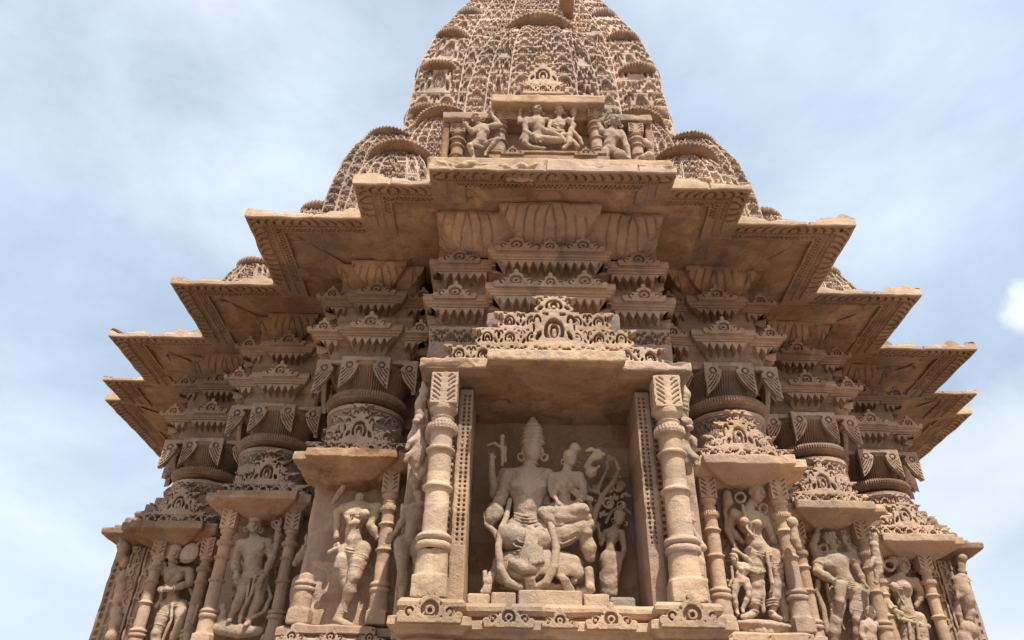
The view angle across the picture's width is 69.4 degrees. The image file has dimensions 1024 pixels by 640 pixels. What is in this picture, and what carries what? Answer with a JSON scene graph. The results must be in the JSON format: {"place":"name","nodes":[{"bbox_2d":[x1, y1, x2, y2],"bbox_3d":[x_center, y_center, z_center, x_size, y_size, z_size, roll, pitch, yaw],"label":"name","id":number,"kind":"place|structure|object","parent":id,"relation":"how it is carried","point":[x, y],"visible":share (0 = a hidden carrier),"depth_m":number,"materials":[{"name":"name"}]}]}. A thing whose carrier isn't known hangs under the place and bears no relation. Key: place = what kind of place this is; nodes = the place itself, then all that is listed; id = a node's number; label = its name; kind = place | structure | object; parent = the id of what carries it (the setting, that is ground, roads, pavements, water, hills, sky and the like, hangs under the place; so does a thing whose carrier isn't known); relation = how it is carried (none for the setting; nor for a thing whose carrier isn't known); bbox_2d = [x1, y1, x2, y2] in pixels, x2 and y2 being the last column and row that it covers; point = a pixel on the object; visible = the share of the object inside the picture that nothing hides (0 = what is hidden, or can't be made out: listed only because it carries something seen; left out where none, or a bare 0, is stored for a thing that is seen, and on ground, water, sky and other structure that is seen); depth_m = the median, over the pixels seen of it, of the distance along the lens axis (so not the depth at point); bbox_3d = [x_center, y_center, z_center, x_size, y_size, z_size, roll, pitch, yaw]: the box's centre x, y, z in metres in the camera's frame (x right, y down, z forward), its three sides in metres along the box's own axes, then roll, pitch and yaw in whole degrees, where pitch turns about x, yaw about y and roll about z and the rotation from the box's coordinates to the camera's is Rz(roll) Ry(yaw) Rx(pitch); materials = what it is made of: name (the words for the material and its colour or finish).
{"place":"outdoors","nodes":[
{"label":"outdoors","id":0,"kind":"place"},
{"bbox_2d":[0,0,1023,639],"label":"sky","id":1,"kind":"structure","parent":0,"point":[138,138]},
{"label":"paved terrace","id":2,"kind":"structure","parent":0,"visible":0},
{"bbox_2d":[102,160,977,614],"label":"temple","id":3,"kind":"structure","parent":2,"relation":"on","point":[698,236],"depth_m":7.89,"materials":[{"name":"stone"}]},
{"bbox_2d":[103,538,130,639],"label":"corner dwarfs","id":4,"kind":"object","parent":3,"relation":"attached to","point":[116,614],"visible":0.92,"depth_m":8.08,"materials":[{"name":"stone"}]},
{"bbox_2d":[89,491,172,639],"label":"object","id":5,"kind":"structure","parent":3,"relation":"attached to","point":[113,535],"depth_m":8.39,"materials":[{"name":"brown stone"}]},
{"bbox_2d":[118,546,147,639],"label":"scroll strip","id":6,"kind":"object","parent":3,"relation":"on","point":[133,571],"visible":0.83,"depth_m":8.21,"materials":[{"name":"stone"}]},
{"bbox_2d":[121,547,152,639],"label":"scroll strip","id":7,"kind":"object","parent":3,"relation":"on","point":[137,597],"visible":0.3,"depth_m":8.06,"materials":[{"name":"stone"}]},
{"bbox_2d":[121,481,221,639],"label":"side niche","id":8,"kind":"object","parent":3,"relation":"attached to","point":[171,520],"visible":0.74,"depth_m":8.22,"materials":[{"name":"beige stone"}]},
{"bbox_2d":[128,540,167,639],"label":"pillar","id":9,"kind":"structure","parent":8,"relation":"on","point":[138,631],"depth_m":7.92,"materials":[{"name":"stone"}]},
{"bbox_2d":[146,559,204,639],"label":"foliage relief","id":10,"kind":"object","parent":8,"relation":"attached to","point":[165,595],"visible":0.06,"depth_m":8.10,"materials":[{"name":"stone"}]},
{"bbox_2d":[150,541,201,639],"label":"statue","id":11,"kind":"object","parent":8,"relation":"on","point":[174,574],"visible":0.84,"depth_m":7.93,"materials":[{"name":"stone"}]},
{"bbox_2d":[183,603,199,639],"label":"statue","id":12,"kind":"object","parent":8,"relation":"on","point":[188,630],"visible":0.87,"depth_m":7.50,"materials":[{"name":"stone"}]},
{"bbox_2d":[179,537,217,639],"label":"pillar","id":13,"kind":"structure","parent":8,"relation":"on","point":[208,550],"depth_m":8.00,"materials":[{"name":"stone"}]},
{"bbox_2d":[161,456,183,496],"bbox_3d":[-4.033,1.922,9.860,0.929,2.136,1.338,1,-34,0],"label":"pilaster capital","id":14,"kind":"object","parent":3,"relation":"attached to","point":[167,473],"visible":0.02,"depth_m":9.30,"materials":[{"name":"stone"}]},
{"bbox_2d":[157,369,249,520],"bbox_3d":[-3.758,1.621,9.409,1.338,2.136,0.929,1,-34,0],"label":"pilaster capital","id":15,"kind":"object","parent":3,"relation":"attached to","point":[203,446],"visible":0.59,"depth_m":9.18,"materials":[{"name":"stone"}]},
{"bbox_2d":[198,256,267,330],"bbox_3d":[-3.862,-0.074,10.691,0.983,1.823,0.919,1,-34,0],"label":"turret","id":16,"kind":"object","parent":3,"relation":"on","point":[250,267],"visible":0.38,"depth_m":10.86,"materials":[{"name":"beige stone"}]},
{"bbox_2d":[206,449,313,639],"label":"side niche","id":17,"kind":"object","parent":3,"relation":"attached to","point":[266,498],"visible":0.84,"depth_m":7.41,"materials":[{"name":"beige stone"}]},
{"bbox_2d":[191,509,240,639],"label":"pillar","id":18,"kind":"structure","parent":17,"relation":"on","point":[229,528],"depth_m":7.07,"materials":[{"name":"stone"}]},
{"bbox_2d":[213,516,281,638],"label":"statue","id":19,"kind":"object","parent":17,"relation":"on","point":[252,549],"visible":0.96,"depth_m":7.07,"materials":[{"name":"stone"}]},
{"bbox_2d":[226,531,285,638],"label":"foliage relief","id":20,"kind":"object","parent":17,"relation":"attached to","point":[278,561],"visible":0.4,"depth_m":7.27,"materials":[{"name":"stone"}]},
{"bbox_2d":[260,510,304,639],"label":"pillar","id":21,"kind":"structure","parent":17,"relation":"on","point":[293,527],"depth_m":7.09,"materials":[{"name":"stone"}]},
{"bbox_2d":[224,330,336,484],"bbox_3d":[-2.645,1.104,8.616,1.338,2.135,0.928,1,-34,0],"label":"pilaster capital","id":22,"kind":"object","parent":3,"relation":"attached to","point":[278,401],"visible":0.74,"depth_m":8.40,"materials":[{"name":"stone"}]},
{"bbox_2d":[266,199,324,278],"bbox_3d":[-2.696,-0.717,9.867,0.940,2.003,0.875,1,-34,0],"label":"turret","id":23,"kind":"object","parent":3,"relation":"on","point":[315,207],"visible":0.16,"depth_m":10.18,"materials":[{"name":"beige stone"}]},
{"bbox_2d":[289,532,307,607],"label":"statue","id":24,"kind":"object","parent":3,"relation":"attached to","point":[299,557],"visible":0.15,"depth_m":6.98,"materials":[{"name":"stone"}]},
{"bbox_2d":[275,403,407,639],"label":"side niche","id":25,"kind":"object","parent":3,"relation":"attached to","point":[358,461],"visible":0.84,"depth_m":6.48,"materials":[{"name":"beige stone"}]},
{"bbox_2d":[285,572,315,625],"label":"pillar","id":26,"kind":"structure","parent":25,"relation":"on","point":[299,610],"depth_m":5.93,"materials":[{"name":"stone"}]},
{"bbox_2d":[327,484,382,625],"bbox_3d":[-1.315,1.959,6.232,0.584,1.223,0.226,1,-34,0],"label":"statue","id":27,"kind":"object","parent":25,"relation":"on","point":[353,550],"visible":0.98,"depth_m":6.23,"materials":[{"name":"stone"}]},
{"bbox_2d":[365,471,401,627],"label":"pillar","id":28,"kind":"structure","parent":25,"relation":"on","point":[377,612],"depth_m":6.14,"materials":[{"name":"stone"}]},
{"bbox_2d":[321,125,411,213],"bbox_3d":[-1.853,-1.274,10.289,1.519,3.425,1.429,1,-34,0],"label":"turret","id":29,"kind":"object","parent":3,"relation":"on","point":[353,163],"visible":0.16,"depth_m":10.27,"materials":[{"name":"beige stone"}]},
{"bbox_2d":[307,279,428,442],"bbox_3d":[-1.451,0.544,7.756,1.338,2.136,0.928,1,-34,0],"label":"pilaster capital","id":30,"kind":"object","parent":3,"relation":"attached to","point":[371,342],"visible":0.81,"depth_m":7.56,"materials":[{"name":"stone"}]},
{"bbox_2d":[344,137,434,293],"bbox_3d":[-1.452,-1.255,9.095,1.159,2.068,1.089,1,-34,0],"label":"turret","id":31,"kind":"object","parent":3,"relation":"on","point":[396,157],"visible":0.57,"depth_m":9.18,"materials":[{"name":"beige stone"}]},
{"bbox_2d":[385,476,424,598],"bbox_3d":[-0.841,1.736,5.872,0.327,1.042,0.144,1,-34,0],"label":"statue","id":32,"kind":"object","parent":3,"relation":"attached to","point":[411,517],"visible":0.81,"depth_m":5.84,"materials":[{"name":"stone"}]},
{"bbox_2d":[409,104,462,156],"bbox_3d":[-1.022,-1.584,10.234,1.298,3.304,1.217,1,-34,0],"label":"turret","id":33,"kind":"object","parent":3,"relation":"on","point":[428,126],"visible":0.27,"depth_m":10.63,"materials":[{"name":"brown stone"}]},
{"bbox_2d":[403,0,674,136],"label":"spire","id":34,"kind":"structure","parent":3,"relation":"on","point":[461,38],"depth_m":13.53,"materials":[{"name":"beige stone"}]},
{"bbox_2d":[559,0,573,18],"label":"stone bracket","id":35,"kind":"object","parent":34,"relation":"attached to","point":[566,7],"visible":0.33,"depth_m":14.29,"materials":[{"name":"brown stone"}]},
{"bbox_2d":[463,10,621,113],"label":"half spire","id":36,"kind":"structure","parent":3,"relation":"on","point":[543,52],"depth_m":10.63,"materials":[{"name":"beige stone"}]},
{"bbox_2d":[425,94,671,179],"bbox_3d":[0.384,-1.429,8.353,2.507,1.690,1.616,1,-34,0],"label":"shrine","id":37,"kind":"object","parent":3,"relation":"on","point":[515,152],"visible":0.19,"depth_m":8.21,"materials":[{"name":"stone"}]},
{"bbox_2d":[448,123,465,156],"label":"pillar","id":38,"kind":"structure","parent":37,"relation":"on","point":[457,141],"depth_m":8.17,"materials":[{"name":"stone"}]},
{"bbox_2d":[462,108,502,157],"bbox_3d":[-0.326,-2.000,7.988,0.443,0.870,0.164,1,-34,0],"label":"statue","id":39,"kind":"object","parent":37,"relation":"on","point":[480,130],"visible":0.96,"depth_m":7.98,"materials":[{"name":"stone"}]},
{"bbox_2d":[490,111,508,153],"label":"pillar","id":40,"kind":"structure","parent":37,"relation":"on","point":[502,132],"depth_m":8.15,"materials":[{"name":"stone"}]},
{"bbox_2d":[517,104,566,149],"bbox_3d":[0.321,-2.107,8.060,0.558,0.878,0.178,-4,-34,7],"label":"statue","id":41,"kind":"object","parent":37,"relation":"on","point":[535,123],"visible":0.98,"depth_m":7.93,"materials":[{"name":"stone"}]},
{"bbox_2d":[547,106,583,150],"bbox_3d":[0.577,-2.102,8.057,0.394,0.842,0.165,1,-34,0],"label":"statue","id":42,"kind":"object","parent":37,"relation":"on","point":[558,123],"visible":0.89,"depth_m":8.01,"materials":[{"name":"stone"}]},
{"bbox_2d":[587,108,603,150],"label":"pillar","id":43,"kind":"structure","parent":37,"relation":"on","point":[596,139],"depth_m":8.08,"materials":[{"name":"stone"}]},
{"bbox_2d":[595,107,630,159],"bbox_3d":[1.085,-1.990,7.977,0.356,0.948,0.197,1,-34,0],"label":"statue","id":44,"kind":"object","parent":37,"relation":"on","point":[612,134],"visible":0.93,"depth_m":7.93,"materials":[{"name":"stone"}]},
{"bbox_2d":[626,123,644,158],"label":"pillar","id":45,"kind":"structure","parent":37,"relation":"on","point":[634,133],"depth_m":8.13,"materials":[{"name":"stone"}]},
{"bbox_2d":[638,138,654,160],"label":"statue","id":46,"kind":"object","parent":37,"relation":"on","point":[648,155],"visible":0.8,"depth_m":7.79,"materials":[{"name":"stone"}]},
{"bbox_2d":[423,234,675,362],"bbox_3d":[0.357,-0.130,7.269,2.404,1.608,0.931,1,-34,0],"label":"bracket stack","id":47,"kind":"object","parent":3,"relation":"attached to","point":[514,274],"visible":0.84,"depth_m":7.05,"materials":[{"name":"brown stone"}]},
{"bbox_2d":[391,296,709,639],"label":"niche","id":48,"kind":"object","parent":3,"relation":"on","point":[561,372],"visible":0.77,"depth_m":5.92,"materials":[{"name":"brown stone"}]},
{"bbox_2d":[403,381,429,479],"bbox_3d":[-0.715,0.827,5.717,0.182,0.843,0.191,1,-34,0],"label":"lion bracket","id":49,"kind":"object","parent":48,"relation":"attached to","point":[417,444],"visible":0.98,"depth_m":5.62,"materials":[{"name":"stone"}]},
{"bbox_2d":[480,417,631,593],"bbox_3d":[0.365,1.388,5.679,1.167,1.436,0.402,1,-34,0],"label":"deity couple","id":50,"kind":"object","parent":48,"relation":"in","point":[537,532],"visible":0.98,"depth_m":5.51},
{"bbox_2d":[596,504,631,598],"bbox_3d":[0.793,1.765,5.657,0.292,0.741,0.163,1,-34,0],"label":"statue","id":51,"kind":"object","parent":48,"relation":"in","point":[611,559],"visible":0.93,"depth_m":5.61,"materials":[{"name":"stone"}]},
{"bbox_2d":[679,385,699,475],"bbox_3d":[1.354,0.831,5.838,0.204,0.827,0.173,-20,-39,28],"label":"lion bracket","id":52,"kind":"object","parent":48,"relation":"attached to","point":[689,442],"visible":0.66,"depth_m":5.71,"materials":[{"name":"stone"}]},
{"bbox_2d":[691,510,706,578],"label":"statue","id":53,"kind":"object","parent":48,"relation":"in","point":[703,546],"visible":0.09,"depth_m":5.83,"materials":[{"name":"stone"}]},
{"bbox_2d":[386,588,735,639],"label":"niche ledge","id":54,"kind":"object","parent":3,"relation":"attached to","point":[431,615],"visible":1,"depth_m":4.74,"materials":[{"name":"stone"}]},
{"bbox_2d":[410,371,459,598],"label":"pillar","id":55,"kind":"structure","parent":54,"relation":"on","point":[433,538],"depth_m":5.25,"materials":[{"name":"stone"}]},
{"bbox_2d":[467,593,489,602],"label":"stone block","id":56,"kind":"structure","parent":54,"relation":"on","point":[477,598],"depth_m":5.10,"materials":[{"name":"stone"}]},
{"bbox_2d":[491,592,515,603],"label":"stone block","id":57,"kind":"structure","parent":54,"relation":"on","point":[500,597],"depth_m":5.08,"materials":[{"name":"stone"}]},
{"bbox_2d":[517,590,581,605],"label":"stone block","id":58,"kind":"structure","parent":54,"relation":"on","point":[557,597],"depth_m":5.01,"materials":[{"name":"stone"}]},
{"bbox_2d":[582,594,608,605],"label":"stone block","id":59,"kind":"structure","parent":54,"relation":"on","point":[595,599],"depth_m":5.08,"materials":[{"name":"stone"}]},
{"bbox_2d":[609,597,635,605],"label":"stone block","id":60,"kind":"structure","parent":54,"relation":"on","point":[622,601],"depth_m":5.17,"materials":[{"name":"grey stone"}]},
{"bbox_2d":[649,375,708,602],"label":"pillar","id":61,"kind":"structure","parent":54,"relation":"on","point":[682,544],"depth_m":5.24,"materials":[{"name":"stone"}]},
{"bbox_2d":[621,106,674,155],"bbox_3d":[1.820,-1.539,10.216,1.298,3.304,1.221,1,-34,0],"label":"turret","id":62,"kind":"object","parent":3,"relation":"on","point":[662,139],"visible":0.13,"depth_m":10.74,"materials":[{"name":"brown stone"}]},
{"bbox_2d":[655,141,746,215],"bbox_3d":[2.224,-1.199,9.072,1.157,2.063,1.088,1,-34,0],"label":"turret","id":63,"kind":"object","parent":3,"relation":"on","point":[697,160],"visible":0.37,"depth_m":9.26,"materials":[{"name":"beige stone"}]},
{"bbox_2d":[670,130,763,218],"bbox_3d":[2.641,-1.202,10.261,1.524,3.422,1.432,1,-34,0],"label":"turret","id":64,"kind":"object","parent":3,"relation":"on","point":[730,166],"visible":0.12,"depth_m":10.38,"materials":[{"name":"beige stone"}]},
{"bbox_2d":[664,284,786,447],"bbox_3d":[2.148,0.601,7.733,1.338,2.136,0.927,1,-34,0],"label":"pilaster capital","id":65,"kind":"object","parent":3,"relation":"attached to","point":[724,345],"visible":0.71,"depth_m":7.54,"materials":[{"name":"stone"}]},
{"bbox_2d":[693,410,827,639],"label":"side niche","id":66,"kind":"object","parent":3,"relation":"attached to","point":[735,465],"visible":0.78,"depth_m":6.50,"materials":[{"name":"stone"}]},
{"bbox_2d":[695,476,738,631],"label":"pillar","id":67,"kind":"structure","parent":66,"relation":"on","point":[707,497],"depth_m":6.21,"materials":[{"name":"stone"}]},
{"bbox_2d":[728,548,751,615],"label":"statue","id":68,"kind":"object","parent":66,"relation":"on","point":[741,574],"visible":1,"depth_m":6.10,"materials":[{"name":"stone"}]},
{"bbox_2d":[716,494,780,618],"bbox_3d":[2.025,2.038,6.406,0.546,1.123,0.043,1,-34,0],"label":"foliage relief","id":69,"kind":"object","parent":66,"relation":"attached to","point":[721,522],"visible":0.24,"depth_m":6.46,"materials":[{"name":"stone"}]},
{"bbox_2d":[722,485,791,632],"bbox_3d":[2.050,1.993,6.260,0.546,1.313,0.227,1,-34,0],"label":"statue","id":70,"kind":"object","parent":66,"relation":"on","point":[750,521],"visible":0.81,"depth_m":6.19,"materials":[{"name":"stone"}]},
{"bbox_2d":[766,478,816,635],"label":"pillar","id":71,"kind":"structure","parent":66,"relation":"on","point":[802,619],"depth_m":6.12,"materials":[{"name":"stone"}]},
{"bbox_2d":[786,517,801,550],"bbox_3d":[2.340,1.770,6.122,0.097,0.288,0.087,1,-34,0],"label":"lion bracket","id":72,"kind":"object","parent":66,"relation":"attached to","point":[795,540],"visible":1,"depth_m":6.09,"materials":[{"name":"stone"}]},
{"bbox_2d":[760,206,781,220],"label":"turret","id":73,"kind":"object","parent":3,"relation":"on","point":[770,214],"visible":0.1,"depth_m":10.14,"materials":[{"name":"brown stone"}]},
{"bbox_2d":[755,338,863,492],"bbox_3d":[3.334,1.199,8.578,1.338,2.135,0.928,1,-34,0],"label":"pilaster capital","id":74,"kind":"object","parent":3,"relation":"attached to","point":[809,417],"visible":0.64,"depth_m":8.36,"materials":[{"name":"stone"}]},
{"bbox_2d":[786,458,885,639],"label":"side niche","id":75,"kind":"object","parent":3,"relation":"attached to","point":[838,507],"visible":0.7,"depth_m":7.38,"materials":[{"name":"stone"}]},
{"bbox_2d":[796,519,825,636],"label":"pillar","id":76,"kind":"structure","parent":75,"relation":"on","point":[804,566],"depth_m":7.08,"materials":[{"name":"stone"}]},
{"bbox_2d":[804,535,851,636],"bbox_3d":[3.142,2.657,7.259,0.504,1.095,0.045,1,-34,0],"label":"foliage relief","id":77,"kind":"object","parent":75,"relation":"attached to","point":[809,564],"visible":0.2,"depth_m":7.36,"materials":[{"name":"stone"}]},
{"bbox_2d":[808,526,870,639],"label":"statue","id":78,"kind":"object","parent":75,"relation":"on","point":[830,564],"visible":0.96,"depth_m":7.05,"materials":[{"name":"stone"}]},
{"bbox_2d":[859,605,878,639],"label":"statue","id":79,"kind":"object","parent":75,"relation":"on","point":[868,626],"visible":1,"depth_m":6.72,"materials":[{"name":"stone"}]},
{"bbox_2d":[849,520,894,639],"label":"pillar","id":80,"kind":"structure","parent":75,"relation":"on","point":[860,535],"depth_m":7.09,"materials":[{"name":"stone"}]},
{"bbox_2d":[868,541,882,584],"bbox_3d":[3.399,2.274,6.932,0.163,0.410,0.107,1,-34,0],"label":"lion bracket","id":81,"kind":"object","parent":75,"relation":"attached to","point":[876,563],"visible":1,"depth_m":6.89,"materials":[{"name":"stone"}]},
{"bbox_2d":[820,266,856,290],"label":"turret","id":82,"kind":"object","parent":3,"relation":"on","point":[835,279],"visible":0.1,"depth_m":10.71,"materials":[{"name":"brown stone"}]},
{"bbox_2d":[835,380,924,526],"bbox_3d":[4.441,1.751,9.357,1.338,2.136,0.928,1,-34,0],"label":"pilaster capital","id":83,"kind":"object","parent":3,"relation":"attached to","point":[879,460],"visible":0.52,"depth_m":9.12,"materials":[{"name":"stone"}]},
{"bbox_2d":[897,467,918,503],"bbox_3d":[4.713,2.060,9.805,0.928,2.136,1.338,1,-34,0],"label":"pilaster capital","id":84,"kind":"object","parent":3,"relation":"attached to","point":[912,482],"visible":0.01,"depth_m":9.23,"materials":[{"name":"stone"}]},
{"bbox_2d":[869,493,964,639],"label":"side niche","id":85,"kind":"object","parent":3,"relation":"attached to","point":[911,534],"visible":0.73,"depth_m":8.17,"materials":[{"name":"stone"}]},
{"bbox_2d":[870,549,900,639],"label":"pillar","id":86,"kind":"structure","parent":85,"relation":"on","point":[883,582],"depth_m":7.88,"materials":[{"name":"stone"}]},
{"bbox_2d":[884,555,930,639],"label":"statue","id":87,"kind":"object","parent":85,"relation":"on","point":[912,624],"visible":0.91,"depth_m":7.92,"materials":[{"name":"stone"}]},
{"bbox_2d":[907,567,929,631],"bbox_3d":[4.271,3.222,8.030,0.538,1.074,0.043,1,-34,0],"label":"foliage relief","id":88,"kind":"object","parent":85,"relation":"attached to","point":[913,594],"visible":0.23,"depth_m":8.13,"materials":[{"name":"stone"}]},
{"bbox_2d":[912,554,951,639],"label":"pillar","id":89,"kind":"structure","parent":85,"relation":"on","point":[923,566],"depth_m":7.93,"materials":[{"name":"stone"}]},
{"bbox_2d":[920,561,957,639],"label":"scroll strip","id":90,"kind":"object","parent":3,"relation":"on","point":[935,574],"visible":0.42,"depth_m":8.05,"materials":[{"name":"stone"}]},
{"bbox_2d":[909,504,987,639],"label":"corner cornice","id":91,"kind":"structure","parent":3,"relation":"attached to","point":[970,549],"depth_m":8.34,"materials":[{"name":"brown stone"}]},
{"bbox_2d":[952,553,979,639],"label":"corner dwarfs","id":92,"kind":"object","parent":91,"relation":"on","point":[964,601],"visible":0.99,"depth_m":8.03,"materials":[{"name":"stone"}]},
{"bbox_2d":[936,561,965,632],"bbox_3d":[4.851,3.413,7.920,0.159,1.623,0.109,1,-34,0],"label":"scroll strip","id":93,"kind":"object","parent":3,"relation":"on","point":[945,570],"visible":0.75,"depth_m":8.21,"materials":[{"name":"stone"}]}
]}

